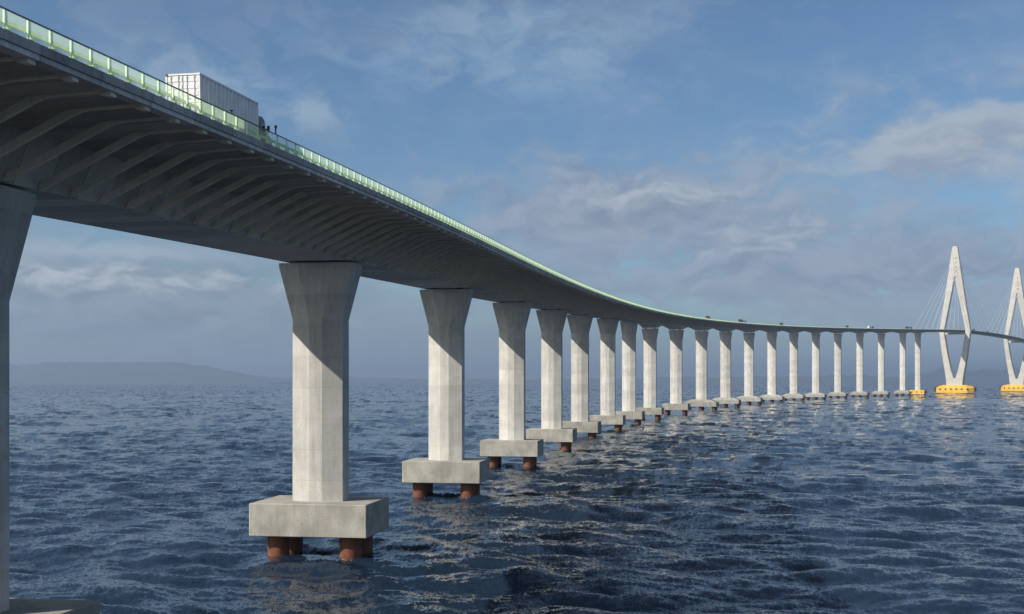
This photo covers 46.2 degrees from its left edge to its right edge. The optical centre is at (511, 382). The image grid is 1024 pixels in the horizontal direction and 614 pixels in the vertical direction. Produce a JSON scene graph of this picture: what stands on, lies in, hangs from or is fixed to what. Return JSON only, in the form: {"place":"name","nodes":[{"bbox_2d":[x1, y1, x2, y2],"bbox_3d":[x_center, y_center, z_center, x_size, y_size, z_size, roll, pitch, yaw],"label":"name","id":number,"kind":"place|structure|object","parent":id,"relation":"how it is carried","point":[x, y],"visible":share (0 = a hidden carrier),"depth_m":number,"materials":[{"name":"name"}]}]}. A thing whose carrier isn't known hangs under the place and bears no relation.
{"place":"outdoors","nodes":[
{"label":"outdoors","id":0,"kind":"place"},
{"bbox_2d":[9,362,292,383],"bbox_3d":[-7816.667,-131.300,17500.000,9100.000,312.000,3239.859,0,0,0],"label":"hills","id":1,"kind":"structure","parent":0,"point":[110,373],"depth_m":16598.27,"materials":[{"name":"soil"},{"name":"rock"},{"name":"vegetation"}]},
{"bbox_2d":[0,0,1023,379],"label":"sky","id":2,"kind":"structure","parent":0,"point":[821,163],"materials":[{"name":"blue"}]},
{"bbox_2d":[9,384,1023,613],"bbox_3d":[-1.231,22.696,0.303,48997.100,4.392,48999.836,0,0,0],"label":"water","id":3,"kind":"structure","parent":0,"point":[131,498],"depth_m":214.38,"materials":[{"name":"blue liquid"}]},
{"bbox_2d":[0,185,99,613],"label":"bridge pier","id":4,"kind":"structure","parent":3,"relation":"in","point":[17,206],"depth_m":80.65,"materials":[{"name":"concrete"}]},
{"bbox_2d":[249,261,388,559],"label":"bridge pier","id":5,"kind":"structure","parent":3,"relation":"in","point":[320,502],"depth_m":154.82,"materials":[{"name":"concrete"}]},
{"bbox_2d":[0,27,1023,340],"bbox_3d":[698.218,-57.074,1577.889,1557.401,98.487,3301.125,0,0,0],"label":"bridge deck","id":6,"kind":"structure","parent":5,"relation":"on","point":[80,143],"depth_m":101.68,"materials":[{"name":"concrete"}]},
{"bbox_2d":[258,116,271,144],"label":"truck","id":7,"kind":"object","parent":6,"relation":"on","point":[263,132],"visible":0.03,"depth_m":96.52,"materials":[{"name":"black paint"}]},
{"bbox_2d":[165,72,258,137],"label":"shipping container","id":8,"kind":"object","parent":7,"relation":"on","point":[209,90],"visible":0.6,"depth_m":87.46,"materials":[{"name":"white metal"}]},
{"bbox_2d":[167,75,182,105],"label":"door","id":9,"kind":"structure","parent":8,"relation":"in","point":[176,81],"depth_m":84.97,"materials":[{"name":"white metal"}]},
{"bbox_2d":[183,74,198,111],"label":"door","id":10,"kind":"structure","parent":8,"relation":"in","point":[190,83],"depth_m":84.77,"materials":[{"name":"white metal"}]},
{"bbox_2d":[0,6,993,332],"bbox_3d":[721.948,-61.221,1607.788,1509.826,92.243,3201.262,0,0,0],"label":"railing","id":11,"kind":"object","parent":6,"relation":"on","point":[294,146],"visible":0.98,"depth_m":92.86,"materials":[{"name":"green metal"}]},
{"bbox_2d":[0,17,1023,338],"bbox_3d":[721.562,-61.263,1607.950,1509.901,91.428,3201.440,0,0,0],"label":"crash barrier","id":12,"kind":"object","parent":6,"relation":"on","point":[112,71],"visible":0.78,"depth_m":83.10,"materials":[{"name":"green metal"}]},
{"bbox_2d":[988,268,1023,391],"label":"bridge tower","id":13,"kind":"structure","parent":6,"relation":"attached to","point":[1016,385],"depth_m":2849.92,"materials":[{"name":"concrete"}]},
{"bbox_2d":[402,288,489,497],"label":"bridge pier","id":14,"kind":"structure","parent":3,"relation":"in","point":[446,314],"depth_m":235.92,"materials":[{"name":"concrete"}]},
{"bbox_2d":[480,302,543,470],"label":"bridge pier","id":15,"kind":"structure","parent":3,"relation":"in","point":[512,321],"depth_m":318.89,"materials":[{"name":"concrete"}]},
{"bbox_2d":[526,309,576,451],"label":"bridge pier","id":16,"kind":"structure","parent":3,"relation":"in","point":[551,324],"depth_m":395.79,"materials":[{"name":"concrete"}]},
{"bbox_2d":[563,314,600,438],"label":"bridge pier","id":17,"kind":"structure","parent":3,"relation":"in","point":[580,326],"depth_m":468.59,"materials":[{"name":"concrete"}]},
{"bbox_2d":[590,318,625,431],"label":"bridge pier","id":18,"kind":"structure","parent":3,"relation":"in","point":[607,330],"depth_m":557.71,"materials":[{"name":"concrete"}]},
{"bbox_2d":[615,321,644,424],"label":"bridge pier","id":19,"kind":"structure","parent":3,"relation":"in","point":[629,331],"depth_m":636.68,"materials":[{"name":"concrete"}]},
{"bbox_2d":[636,328,663,419],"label":"bridge pier","id":20,"kind":"structure","parent":3,"relation":"in","point":[650,335],"depth_m":724.93,"materials":[{"name":"concrete"}]},
{"bbox_2d":[662,330,689,414],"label":"bridge pier","id":21,"kind":"structure","parent":3,"relation":"in","point":[676,339],"depth_m":846.35,"materials":[{"name":"concrete"}]},
{"bbox_2d":[684,331,718,409],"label":"bridge pier","id":22,"kind":"structure","parent":3,"relation":"in","point":[701,401],"depth_m":973.50,"materials":[{"name":"concrete"}]},
{"bbox_2d":[712,332,740,406],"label":"bridge pier","id":23,"kind":"structure","parent":3,"relation":"in","point":[725,398],"depth_m":1101.72,"materials":[{"name":"concrete"}]},
{"bbox_2d":[737,332,762,404],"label":"bridge pier","id":24,"kind":"structure","parent":3,"relation":"in","point":[749,397],"depth_m":1229.47,"materials":[{"name":"concrete"}]},
{"bbox_2d":[759,333,784,401],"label":"bridge pier","id":25,"kind":"structure","parent":3,"relation":"in","point":[771,396],"depth_m":1354.32,"materials":[{"name":"concrete"}]},
{"bbox_2d":[782,333,805,400],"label":"bridge pier","id":26,"kind":"structure","parent":3,"relation":"in","point":[793,394],"depth_m":1474.53,"materials":[{"name":"concrete"}]},
{"bbox_2d":[805,333,826,399],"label":"bridge pier","id":27,"kind":"structure","parent":3,"relation":"in","point":[815,393],"depth_m":1594.51,"materials":[{"name":"concrete"}]},
{"bbox_2d":[828,334,847,397],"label":"bridge pier","id":28,"kind":"structure","parent":3,"relation":"in","point":[837,393],"depth_m":1714.53,"materials":[{"name":"concrete"}]},
{"bbox_2d":[850,334,869,396],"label":"bridge pier","id":29,"kind":"structure","parent":3,"relation":"in","point":[859,392],"depth_m":1836.45,"materials":[{"name":"concrete"}]},
{"bbox_2d":[872,334,889,396],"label":"bridge pier","id":30,"kind":"structure","parent":3,"relation":"in","point":[881,391],"depth_m":1955.22,"materials":[{"name":"concrete"}]},
{"bbox_2d":[894,334,911,395],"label":"bridge pier","id":31,"kind":"structure","parent":3,"relation":"in","point":[902,391],"depth_m":2076.56,"materials":[{"name":"concrete"}]},
{"bbox_2d":[909,334,926,394],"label":"bridge pier","id":32,"kind":"structure","parent":3,"relation":"in","point":[917,391],"depth_m":2164.42,"materials":[{"name":"concrete"}]},
{"bbox_2d":[915,246,987,392],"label":"bridge tower","id":33,"kind":"structure","parent":3,"relation":"in","point":[954,384],"depth_m":2389.80,"materials":[{"name":"concrete"}]},
{"bbox_2d":[270,374,1009,383],"bbox_3d":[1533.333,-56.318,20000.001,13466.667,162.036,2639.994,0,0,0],"label":"hills","id":34,"kind":"structure","parent":0,"point":[845,379],"depth_m":19290.80,"materials":[{"name":"soil"}]},
{"bbox_2d":[906,367,1019,380],"bbox_3d":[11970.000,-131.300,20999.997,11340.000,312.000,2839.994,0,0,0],"label":"hills","id":35,"kind":"structure","parent":0,"point":[992,375],"depth_m":20391.94,"materials":[{"name":"grey soil"}]}
]}

